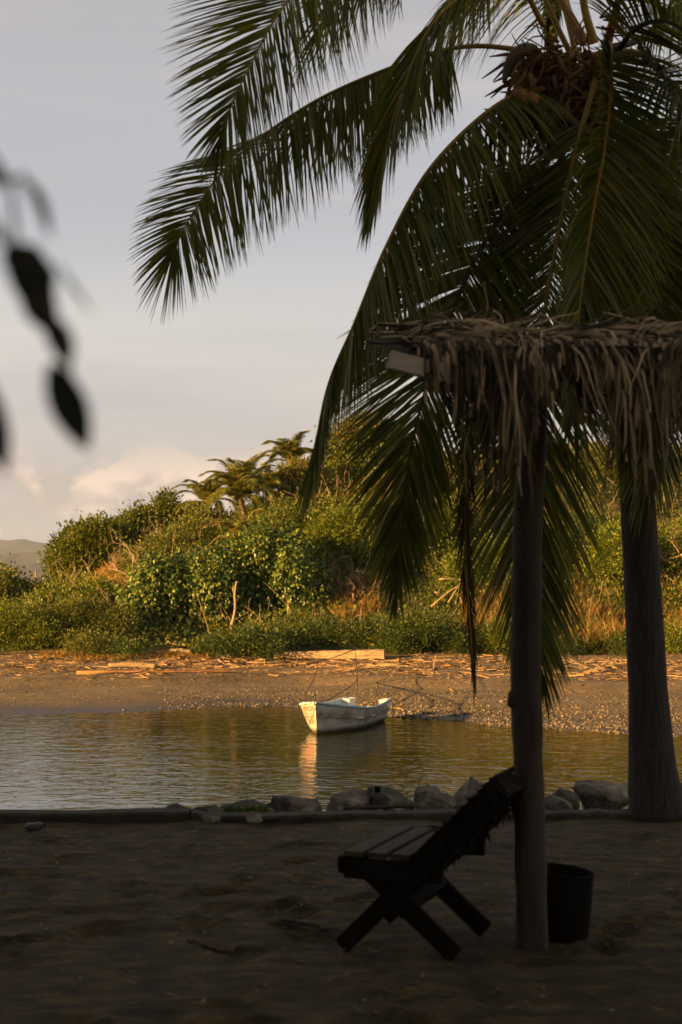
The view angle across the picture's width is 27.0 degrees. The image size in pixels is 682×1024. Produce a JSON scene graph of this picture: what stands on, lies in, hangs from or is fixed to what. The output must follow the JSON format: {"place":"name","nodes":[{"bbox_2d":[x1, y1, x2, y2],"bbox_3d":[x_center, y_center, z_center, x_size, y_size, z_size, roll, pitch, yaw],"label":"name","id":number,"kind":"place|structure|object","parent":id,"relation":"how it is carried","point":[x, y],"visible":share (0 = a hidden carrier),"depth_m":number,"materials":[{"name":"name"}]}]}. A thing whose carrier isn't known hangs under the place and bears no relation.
{"place":"outdoors","nodes":[
{"label":"outdoors","id":0,"kind":"place"},
{"bbox_2d":[0,539,47,554],"bbox_3d":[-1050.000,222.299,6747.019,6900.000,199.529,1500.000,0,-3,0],"label":"mountains","id":1,"kind":"structure","parent":0,"point":[16,546],"depth_m":6518.41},
{"bbox_2d":[0,550,55,580],"bbox_3d":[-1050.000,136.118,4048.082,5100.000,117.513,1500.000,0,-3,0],"label":"mountains","id":2,"kind":"structure","parent":0,"point":[30,559],"depth_m":3701.93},
{"bbox_2d":[0,815,681,1023],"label":"ground","id":3,"kind":"structure","parent":0,"point":[592,966],"depth_m":6.40,"materials":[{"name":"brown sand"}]},
{"bbox_2d":[25,822,45,831],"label":"stone","id":4,"kind":"object","parent":3,"relation":"on","point":[31,827],"visible":1,"depth_m":8.95,"materials":[{"name":"stone"}]},
{"bbox_2d":[201,813,220,823],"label":"loose stone","id":5,"kind":"object","parent":3,"relation":"on","point":[210,818],"visible":1,"depth_m":9.08,"materials":[{"name":"grey stone"}]},
{"bbox_2d":[187,937,240,952],"bbox_3d":[-0.570,1.880,6.165,0.240,0.023,0.172,0,-3,10],"label":"fallen stick","id":6,"kind":"object","parent":3,"relation":"on","point":[205,945],"visible":1,"depth_m":6.14,"materials":[{"name":"brown wood"}]},
{"bbox_2d":[246,811,262,823],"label":"loose stone","id":7,"kind":"object","parent":3,"relation":"on","point":[253,817],"visible":1,"depth_m":9.19,"materials":[{"name":"grey stone"}]},
{"bbox_2d":[261,819,279,822],"bbox_3d":[-0.373,2.033,9.411,0.428,0.016,0.027,2,-3,-32],"label":"fallen stick","id":8,"kind":"object","parent":3,"relation":"on","point":[270,820],"visible":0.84,"depth_m":9.36,"materials":[{"name":"brown wood"}]},
{"bbox_2d":[301,806,315,811],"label":"boulder","id":9,"kind":"object","parent":3,"relation":"on","point":[307,808],"visible":0.71,"depth_m":9.64,"materials":[{"name":"grey stone"}]},
{"bbox_2d":[280,918,344,931],"bbox_3d":[-0.124,1.898,6.529,0.390,0.018,0.029,-2,-3,37],"label":"fallen stick","id":10,"kind":"object","parent":3,"relation":"on","point":[301,922],"visible":0.92,"depth_m":6.56,"materials":[{"name":"brown wood"}]},
{"bbox_2d":[0,808,634,823],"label":"kerb","id":11,"kind":"structure","parent":3,"relation":"on","point":[115,816],"depth_m":9.40,"materials":[{"name":"concrete"}]},
{"bbox_2d":[165,795,573,814],"bbox_3d":[0.945,2.262,10.185,4.610,0.557,1.103,0,-3,-4],"label":"rubble","id":12,"kind":"object","parent":3,"relation":"on","point":[552,802],"visible":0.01,"depth_m":9.76,"materials":[{"name":"grey stone"}]},
{"bbox_2d":[192,805,225,811],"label":"boulder","id":13,"kind":"object","parent":12,"relation":"on","point":[210,808],"visible":0.3,"depth_m":9.77,"materials":[{"name":"grey stone"}]},
{"bbox_2d":[224,803,271,811],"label":"grass tuft","id":14,"kind":"object","parent":12,"relation":"on","point":[246,808],"visible":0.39,"depth_m":9.74,"materials":[{"name":"green plant"}]},
{"bbox_2d":[219,799,276,811],"bbox_3d":[-0.664,2.107,9.984,0.428,0.154,0.257,0,-3,0],"label":"boulder","id":15,"kind":"object","parent":12,"relation":"on","point":[242,803],"visible":0.2,"depth_m":10.02,"materials":[{"name":"grey stone"}]},
{"bbox_2d":[266,795,321,811],"bbox_3d":[-0.337,2.133,10.187,0.367,0.209,0.282,-2,-3,38],"label":"boulder","id":16,"kind":"object","parent":12,"relation":"on","point":[285,803],"visible":0.52,"depth_m":10.10,"materials":[{"name":"grey stone"}]},
{"bbox_2d":[326,788,370,810],"bbox_3d":[0.037,2.155,10.393,0.303,0.245,0.236,2,-3,-37],"label":"boulder","id":17,"kind":"object","parent":12,"relation":"on","point":[349,797],"visible":0.61,"depth_m":10.35,"materials":[{"name":"grey stone"}]},
{"bbox_2d":[343,805,413,810],"bbox_3d":[0.262,2.040,9.823,0.503,0.035,0.035,1,-3,-14],"label":"fallen stick","id":18,"kind":"object","parent":12,"relation":"on","point":[369,807],"visible":0.92,"depth_m":9.81,"materials":[{"name":"brown wood"}]},
{"bbox_2d":[366,786,414,810],"bbox_3d":[0.327,2.154,10.481,0.310,0.264,0.325,2,-4,-42],"label":"boulder","id":19,"kind":"object","parent":12,"relation":"on","point":[387,796],"visible":0.41,"depth_m":10.43,"materials":[{"name":"grey stone"}]},
{"bbox_2d":[375,786,380,792],"bbox_3d":[0.268,2.035,10.416,0.043,0.050,0.043,0,-3,0],"label":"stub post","id":20,"kind":"object","parent":19,"relation":"on","point":[377,789],"visible":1,"depth_m":10.40,"materials":[{"name":"wood"}]},
{"bbox_2d":[413,784,440,809],"bbox_3d":[0.663,2.178,10.620,0.246,0.271,0.230,0,-3,0],"label":"boulder","id":21,"kind":"object","parent":12,"relation":"on","point":[423,796],"visible":0.53,"depth_m":10.55,"materials":[{"name":"grey stone"}]},
{"bbox_2d":[432,792,455,808],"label":"boulder","id":22,"kind":"object","parent":12,"relation":"on","point":[441,800],"visible":0.56,"depth_m":10.26,"materials":[{"name":"grey stone"}]},
{"bbox_2d":[453,776,484,808],"bbox_3d":[0.989,2.150,10.597,0.373,0.365,0.283,0,-3,0],"label":"boulder","id":23,"kind":"object","parent":12,"relation":"on","point":[466,790],"visible":0.36,"depth_m":10.55,"materials":[{"name":"grey stone"}]},
{"bbox_2d":[552,788,579,808],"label":"boulder","id":24,"kind":"object","parent":12,"relation":"on","point":[571,797],"visible":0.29,"depth_m":10.56,"materials":[{"name":"grey stone"}]},
{"bbox_2d":[572,779,627,809],"bbox_3d":[1.984,2.192,10.788,0.467,0.289,0.379,0,-3,0],"label":"boulder","id":25,"kind":"object","parent":12,"relation":"on","point":[594,793],"visible":0.65,"depth_m":10.67,"materials":[{"name":"grey stone"}]},
{"bbox_2d":[127,0,681,821],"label":"coconut palm","id":26,"kind":"object","parent":3,"relation":"on","point":[619,206],"visible":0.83,"depth_m":9.04,"materials":[{"name":"green plant"}]},
{"bbox_2d":[336,767,525,960],"bbox_3d":[0.438,1.507,6.244,0.785,0.804,0.751,-1,-3,21],"label":"wooden chair","id":27,"kind":"object","parent":3,"relation":"on","point":[410,883],"visible":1,"depth_m":6.04,"materials":[{"name":"brown wood"}]},
{"bbox_2d":[368,281,681,951],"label":"thatch shelter","id":28,"kind":"object","parent":3,"relation":"on","point":[508,374],"visible":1,"depth_m":5.89,"materials":[{"name":"brown wood"}]},
{"bbox_2d":[547,862,594,942],"bbox_3d":[0.990,1.746,6.381,0.292,0.312,0.292,0,-3,0],"label":"bucket","id":29,"kind":"object","parent":3,"relation":"on","point":[569,896],"visible":0.71,"depth_m":6.26,"materials":[{"name":"plastic"}]},
{"bbox_2d":[0,706,681,810],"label":"water","id":30,"kind":"structure","parent":0,"point":[192,758],"depth_m":33.51,"materials":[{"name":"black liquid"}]},
{"bbox_2d":[299,696,392,733],"bbox_3d":[0.058,5.755,40.390,1.885,1.087,4.335,-1,-3,21],"label":"rowing boat","id":31,"kind":"object","parent":30,"relation":"on","point":[344,714],"visible":0.91,"depth_m":39.06,"materials":[{"name":"white paint"}]},
{"bbox_2d":[325,679,356,701],"bbox_3d":[0.188,5.686,45.934,0.465,0.274,10.108,0,-3,7],"label":"mooring rope","id":32,"kind":"object","parent":31,"relation":"attached to","point":[342,691],"visible":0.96,"depth_m":43.60,"materials":[{"name":"fabric"}]},
{"bbox_2d":[0,653,681,735],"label":"beach","id":33,"kind":"structure","parent":0,"point":[127,695],"depth_m":50.24,"materials":[{"name":"brown sand"}]},
{"bbox_2d":[50,624,133,657],"bbox_3d":[-10.472,5.526,59.493,3.631,1.721,3.413,1,-3,-27],"label":"creeper bush","id":34,"kind":"object","parent":33,"relation":"on","point":[86,640],"visible":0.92,"depth_m":58.97,"materials":[{"name":"green plant"}]},
{"bbox_2d":[37,649,209,661],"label":"dry grass","id":35,"kind":"structure","parent":33,"relation":"on","point":[161,654],"depth_m":58.29,"materials":[{"name":"brown plant"}]},
{"bbox_2d":[103,629,157,660],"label":"creeper bush","id":36,"kind":"object","parent":33,"relation":"on","point":[131,648],"visible":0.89,"depth_m":58.04,"materials":[{"name":"green plant"}]},
{"bbox_2d":[108,662,156,668],"bbox_3d":[-8.067,5.952,55.033,1.874,0.311,0.246,0,-3,0],"label":"driftwood log","id":37,"kind":"object","parent":33,"relation":"on","point":[136,665],"visible":0.98,"depth_m":54.96,"materials":[{"name":"brown wood"}]},
{"bbox_2d":[76,668,238,674],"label":"fallen frond","id":38,"kind":"object","parent":33,"relation":"on","point":[113,671],"visible":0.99,"depth_m":53.47,"materials":[{"name":"brown wood"}]},
{"bbox_2d":[169,648,192,654],"bbox_3d":[-6.694,5.859,59.542,1.133,0.328,0.287,-2,-3,34],"label":"driftwood log","id":39,"kind":"object","parent":33,"relation":"on","point":[180,650],"visible":0.66,"depth_m":59.42,"materials":[{"name":"brown wood"}]},
{"bbox_2d":[184,616,295,660],"bbox_3d":[-4.239,5.463,59.454,5.746,2.271,4.165,-2,-3,39],"label":"creeper bush","id":40,"kind":"object","parent":33,"relation":"on","point":[248,640],"visible":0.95,"depth_m":58.56,"materials":[{"name":"green plant"}]},
{"bbox_2d":[273,649,384,658],"bbox_3d":[-0.495,5.827,58.374,4.608,0.419,0.419,0,-3,9],"label":"driftwood log","id":41,"kind":"object","parent":33,"relation":"on","point":[364,654],"visible":0.91,"depth_m":58.13,"materials":[{"name":"beige wood"}]},
{"bbox_2d":[0,650,681,691],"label":"driftwood litter","id":42,"kind":"object","parent":33,"relation":"on","point":[262,664],"visible":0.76,"depth_m":55.60,"materials":[{"name":"brown wood"}]},
{"bbox_2d":[1,654,681,736],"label":"pebbles","id":43,"kind":"object","parent":33,"relation":"on","point":[411,710],"visible":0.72,"depth_m":45.04,"materials":[{"name":"grey stone"}]},
{"bbox_2d":[355,650,357,685],"bbox_3d":[0.561,5.686,50.669,0.053,1.668,1.781,0,-3,3],"label":"mooring stake","id":44,"kind":"object","parent":33,"relation":"on","point":[356,668],"visible":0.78,"depth_m":50.51,"materials":[{"name":"wood"}]},
{"bbox_2d":[0,649,355,678],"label":"mooring rope","id":45,"kind":"object","parent":44,"relation":"attached to","point":[178,678],"visible":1,"depth_m":45.79,"materials":[{"name":"beige fabric"}]},
{"bbox_2d":[305,661,318,703],"bbox_3d":[-0.870,5.019,42.249,0.103,0.778,7.133,0,-3,2],"label":"mooring rope","id":46,"kind":"object","parent":45,"relation":"attached to","point":[312,682],"visible":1,"depth_m":42.03,"materials":[{"name":"brown fabric"}]},
{"bbox_2d":[362,662,402,667],"bbox_3d":[1.588,5.966,55.325,1.621,0.200,1.896,0,-3,0],"label":"stick bundle","id":47,"kind":"object","parent":33,"relation":"on","point":[377,664],"visible":1,"depth_m":55.24,"materials":[{"name":"brown wood"}]},
{"bbox_2d":[554,657,625,672],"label":"driftwood branch","id":48,"kind":"object","parent":33,"relation":"on","point":[603,668],"visible":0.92,"depth_m":54.19,"materials":[{"name":"brown wood"}]},
{"bbox_2d":[0,453,681,654],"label":"hill","id":49,"kind":"structure","parent":0,"point":[612,507],"depth_m":64.58,"materials":[{"name":"soil"}]},
{"bbox_2d":[0,553,61,605],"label":"vine bush","id":50,"kind":"object","parent":49,"relation":"on","point":[7,584],"visible":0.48,"depth_m":71.01,"materials":[{"name":"green plant"}]},
{"bbox_2d":[0,593,74,650],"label":"creeper bush","id":51,"kind":"object","parent":49,"relation":"on","point":[26,619],"visible":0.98,"depth_m":60.72,"materials":[{"name":"green plant"}]},
{"bbox_2d":[12,570,127,615],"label":"vine bush","id":52,"kind":"object","parent":49,"relation":"on","point":[91,587],"visible":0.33,"depth_m":67.11,"materials":[{"name":"green plant"}]},
{"bbox_2d":[36,509,147,586],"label":"ridge tree","id":53,"kind":"object","parent":49,"relation":"on","point":[78,539],"visible":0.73,"depth_m":81.02,"materials":[{"name":"green plant"}]},
{"bbox_2d":[39,587,151,639],"bbox_3d":[-11.033,4.643,62.581,5.419,2.769,4.198,0,-3,0],"label":"creeper bush","id":54,"kind":"object","parent":49,"relation":"on","point":[78,613],"visible":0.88,"depth_m":61.80,"materials":[{"name":"green plant"}]},
{"bbox_2d":[68,557,128,604],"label":"dry grass","id":55,"kind":"structure","parent":49,"relation":"on","point":[104,572],"depth_m":76.25,"materials":[{"name":"brown plant"}]},
{"bbox_2d":[97,525,171,579],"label":"bare shrub","id":56,"kind":"object","parent":49,"relation":"on","point":[132,562],"visible":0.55,"depth_m":71.23,"materials":[{"name":"brown plant"}]},
{"bbox_2d":[113,495,167,542],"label":"ridge tree","id":57,"kind":"object","parent":49,"relation":"on","point":[135,514],"visible":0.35,"depth_m":84.56,"materials":[{"name":"green plant"}]},
{"bbox_2d":[111,542,185,632],"bbox_3d":[-8.805,4.464,66.259,3.675,6.187,5.098,0,-3,0],"label":"broadleaf bush","id":58,"kind":"object","parent":49,"relation":"on","point":[146,589],"visible":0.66,"depth_m":64.65,"materials":[{"name":"green plant"}]},
{"bbox_2d":[142,486,187,531],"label":"ridge tree","id":59,"kind":"object","parent":49,"relation":"on","point":[166,505],"visible":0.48,"depth_m":87.45,"materials":[{"name":"green plant"}]},
{"bbox_2d":[102,509,230,577],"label":"vine bush","id":60,"kind":"object","parent":49,"relation":"on","point":[184,536],"visible":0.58,"depth_m":75.34,"materials":[{"name":"green plant"}]},
{"bbox_2d":[154,533,248,630],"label":"broadleaf bush","id":61,"kind":"object","parent":49,"relation":"on","point":[204,575],"visible":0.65,"depth_m":65.04,"materials":[{"name":"green plant"}]},
{"bbox_2d":[170,478,234,517],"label":"coconut palm","id":62,"kind":"object","parent":49,"relation":"on","point":[205,490],"visible":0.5,"depth_m":83.70,"materials":[{"name":"green plant"}]},
{"bbox_2d":[158,495,268,531],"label":"vine bush","id":63,"kind":"object","parent":49,"relation":"on","point":[215,514],"visible":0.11,"depth_m":81.18,"materials":[{"name":"green plant"}]},
{"bbox_2d":[201,508,263,548],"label":"coconut palm","id":64,"kind":"object","parent":49,"relation":"on","point":[235,527],"visible":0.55,"depth_m":71.66,"materials":[{"name":"green plant"}]},
{"bbox_2d":[229,581,237,633],"bbox_3d":[-4.540,4.241,59.871,0.385,2.662,0.162,0,-3,0],"label":"dead tree","id":65,"kind":"object","parent":49,"relation":"on","point":[235,607],"visible":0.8,"depth_m":59.84,"materials":[{"name":"brown wood"}]},
{"bbox_2d":[193,451,284,517],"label":"coconut palm","id":66,"kind":"object","parent":49,"relation":"on","point":[240,483],"visible":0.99,"depth_m":79.58,"materials":[{"name":"green plant"}]},
{"bbox_2d":[214,515,296,623],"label":"broadleaf bush","id":67,"kind":"object","parent":49,"relation":"on","point":[254,550],"visible":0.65,"depth_m":65.68,"materials":[{"name":"green plant"}]},
{"bbox_2d":[203,495,332,550],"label":"vine bush","id":68,"kind":"object","parent":49,"relation":"on","point":[282,517],"visible":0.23,"depth_m":75.22,"materials":[{"name":"green plant"}]},
{"bbox_2d":[252,462,296,503],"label":"coconut palm","id":69,"kind":"object","parent":49,"relation":"on","point":[271,478],"visible":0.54,"depth_m":83.75,"materials":[{"name":"green plant"}]},
{"bbox_2d":[259,430,312,469],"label":"coconut palm","id":70,"kind":"object","parent":49,"relation":"on","point":[282,447],"visible":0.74,"depth_m":87.79,"materials":[{"name":"green plant"}]},
{"bbox_2d":[232,486,350,528],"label":"vine bush","id":71,"kind":"object","parent":49,"relation":"on","point":[323,501],"visible":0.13,"depth_m":78.58,"materials":[{"name":"green plant"}]},
{"bbox_2d":[245,452,347,507],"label":"ridge tree","id":72,"kind":"object","parent":49,"relation":"on","point":[293,479],"visible":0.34,"depth_m":84.66,"materials":[{"name":"green plant"}]},
{"bbox_2d":[265,509,337,617],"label":"broadleaf bush","id":73,"kind":"object","parent":49,"relation":"on","point":[304,580],"visible":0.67,"depth_m":65.50,"materials":[{"name":"green plant"}]},
{"bbox_2d":[249,604,396,649],"bbox_3d":[-0.644,5.284,62.067,6.980,2.508,4.344,0,-3,0],"label":"creeper bush","id":74,"kind":"object","parent":49,"relation":"on","point":[346,629],"visible":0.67,"depth_m":61.41,"materials":[{"name":"green plant"}]},
{"bbox_2d":[319,548,353,586],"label":"bare shrub","id":75,"kind":"object","parent":49,"relation":"on","point":[330,553],"visible":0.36,"depth_m":68.19,"materials":[{"name":"brown plant"}]},
{"bbox_2d":[295,485,383,573],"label":"vine bush","id":76,"kind":"object","parent":49,"relation":"on","point":[326,527],"visible":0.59,"depth_m":69.66,"materials":[{"name":"green plant"}]},
{"bbox_2d":[0,439,681,653],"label":"hillside scrub","id":77,"kind":"object","parent":49,"relation":"on","point":[165,629],"visible":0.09,"depth_m":64.84,"materials":[{"name":"green plant"}]},
{"bbox_2d":[1,520,681,652],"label":"green grass","id":78,"kind":"structure","parent":49,"relation":"on","point":[13,647],"depth_m":64.28,"materials":[{"name":"green plant"}]},
{"bbox_2d":[4,426,681,638],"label":"dry stalks","id":79,"kind":"object","parent":49,"relation":"on","point":[322,560],"visible":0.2,"depth_m":67.56,"materials":[{"name":"brown plant"}]},
{"bbox_2d":[290,480,397,505],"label":"dry grass","id":80,"kind":"structure","parent":49,"relation":"on","point":[352,489],"depth_m":81.63,"materials":[{"name":"plant"}]},
{"bbox_2d":[326,566,384,623],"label":"dry grass","id":81,"kind":"structure","parent":49,"relation":"on","point":[366,601],"depth_m":65.82,"materials":[{"name":"brown plant"}]},
{"bbox_2d":[329,551,381,602],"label":"bare shrub","id":82,"kind":"object","parent":49,"relation":"on","point":[350,582],"visible":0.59,"depth_m":66.88,"materials":[{"name":"brown plant"}]},
{"bbox_2d":[328,556,386,591],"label":"vine bush","id":83,"kind":"object","parent":49,"relation":"on","point":[348,573],"visible":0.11,"depth_m":68.68,"materials":[{"name":"green plant"}]},
{"bbox_2d":[309,404,417,487],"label":"ridge tree","id":84,"kind":"object","parent":49,"relation":"on","point":[336,448],"visible":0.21,"depth_m":87.10,"materials":[{"name":"green plant"}]},
{"bbox_2d":[353,497,471,577],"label":"vine bush","id":85,"kind":"object","parent":49,"relation":"on","point":[450,530],"visible":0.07,"depth_m":71.01,"materials":[{"name":"green plant"}]},
{"bbox_2d":[367,598,482,654],"bbox_3d":[3.488,5.120,60.511,4.886,3.005,4.099,0,-3,0],"label":"creeper bush","id":86,"kind":"object","parent":49,"relation":"on","point":[410,633],"visible":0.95,"depth_m":59.77,"materials":[{"name":"green plant"}]},
{"bbox_2d":[430,566,473,606],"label":"fallen branch","id":87,"kind":"object","parent":49,"relation":"on","point":[441,597],"visible":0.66,"depth_m":65.01,"materials":[{"name":"brown wood"}]},
{"bbox_2d":[425,529,512,598],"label":"vine bush","id":88,"kind":"object","parent":49,"relation":"on","point":[448,569],"visible":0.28,"depth_m":67.01,"materials":[{"name":"green plant"}]},
{"bbox_2d":[466,611,510,654],"bbox_3d":[6.649,5.308,60.465,3.330,2.522,4.260,1,-3,-20],"label":"creeper bush","id":89,"kind":"object","parent":49,"relation":"on","point":[486,631],"visible":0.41,"depth_m":60.02,"materials":[{"name":"green plant"}]},
{"bbox_2d":[456,547,681,651],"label":"dry grass","id":90,"kind":"structure","parent":49,"relation":"on","point":[604,612],"depth_m":63.06,"materials":[{"name":"plant"}]},
{"bbox_2d":[556,569,603,594],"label":"vine bush","id":91,"kind":"object","parent":49,"relation":"on","point":[577,580],"visible":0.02,"depth_m":66.98,"materials":[{"name":"green plant"}]},
{"bbox_2d":[547,501,622,576],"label":"vine bush","id":92,"kind":"object","parent":49,"relation":"on","point":[595,518],"visible":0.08,"depth_m":68.82,"materials":[{"name":"green plant"}]},
{"bbox_2d":[553,625,626,656],"bbox_3d":[10.396,5.742,60.524,5.068,2.112,4.872,0,-3,0],"label":"creeper bush","id":93,"kind":"object","parent":49,"relation":"on","point":[614,650],"visible":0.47,"depth_m":59.72,"materials":[{"name":"green plant"}]},
{"bbox_2d":[571,516,623,590],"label":"vine bush","id":94,"kind":"object","parent":49,"relation":"on","point":[613,560],"visible":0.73,"depth_m":66.13,"materials":[{"name":"green plant"}]},
{"bbox_2d":[588,580,624,618],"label":"vine bush","id":95,"kind":"object","parent":49,"relation":"on","point":[613,597],"visible":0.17,"depth_m":64.89,"materials":[{"name":"green plant"}]},
{"bbox_2d":[658,511,681,587],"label":"vine bush","id":96,"kind":"object","parent":49,"relation":"on","point":[663,549],"visible":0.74,"depth_m":67.23,"materials":[{"name":"green plant"}]},
{"bbox_2d":[658,525,681,561],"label":"bare shrub","id":97,"kind":"object","parent":49,"relation":"on","point":[670,557],"visible":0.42,"depth_m":66.91,"materials":[{"name":"brown plant"}]},
{"bbox_2d":[661,575,681,612],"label":"vine bush","id":98,"kind":"object","parent":49,"relation":"on","point":[677,593],"visible":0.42,"depth_m":64.96,"materials":[{"name":"green plant"}]},
{"bbox_2d":[663,613,681,653],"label":"creeper bush","id":99,"kind":"object","parent":49,"relation":"on","point":[673,636],"visible":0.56,"depth_m":59.63,"materials":[{"name":"green plant"}]},
{"bbox_2d":[0,0,681,545],"label":"sky","id":100,"kind":"structure","parent":0,"point":[85,114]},
{"bbox_3d":[-0.036,-3.513,-3.250,10.722,10.146,11.605,0,-3,0],"label":"shade tree","id":101,"kind":"object","parent":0,"visible":0},
{"bbox_2d":[0,162,92,474],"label":"leafy twig","id":102,"kind":"object","parent":101,"relation":"hanging from","point":[31,273],"visible":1,"depth_m":0.95,"materials":[{"name":"green plant"}]}
]}

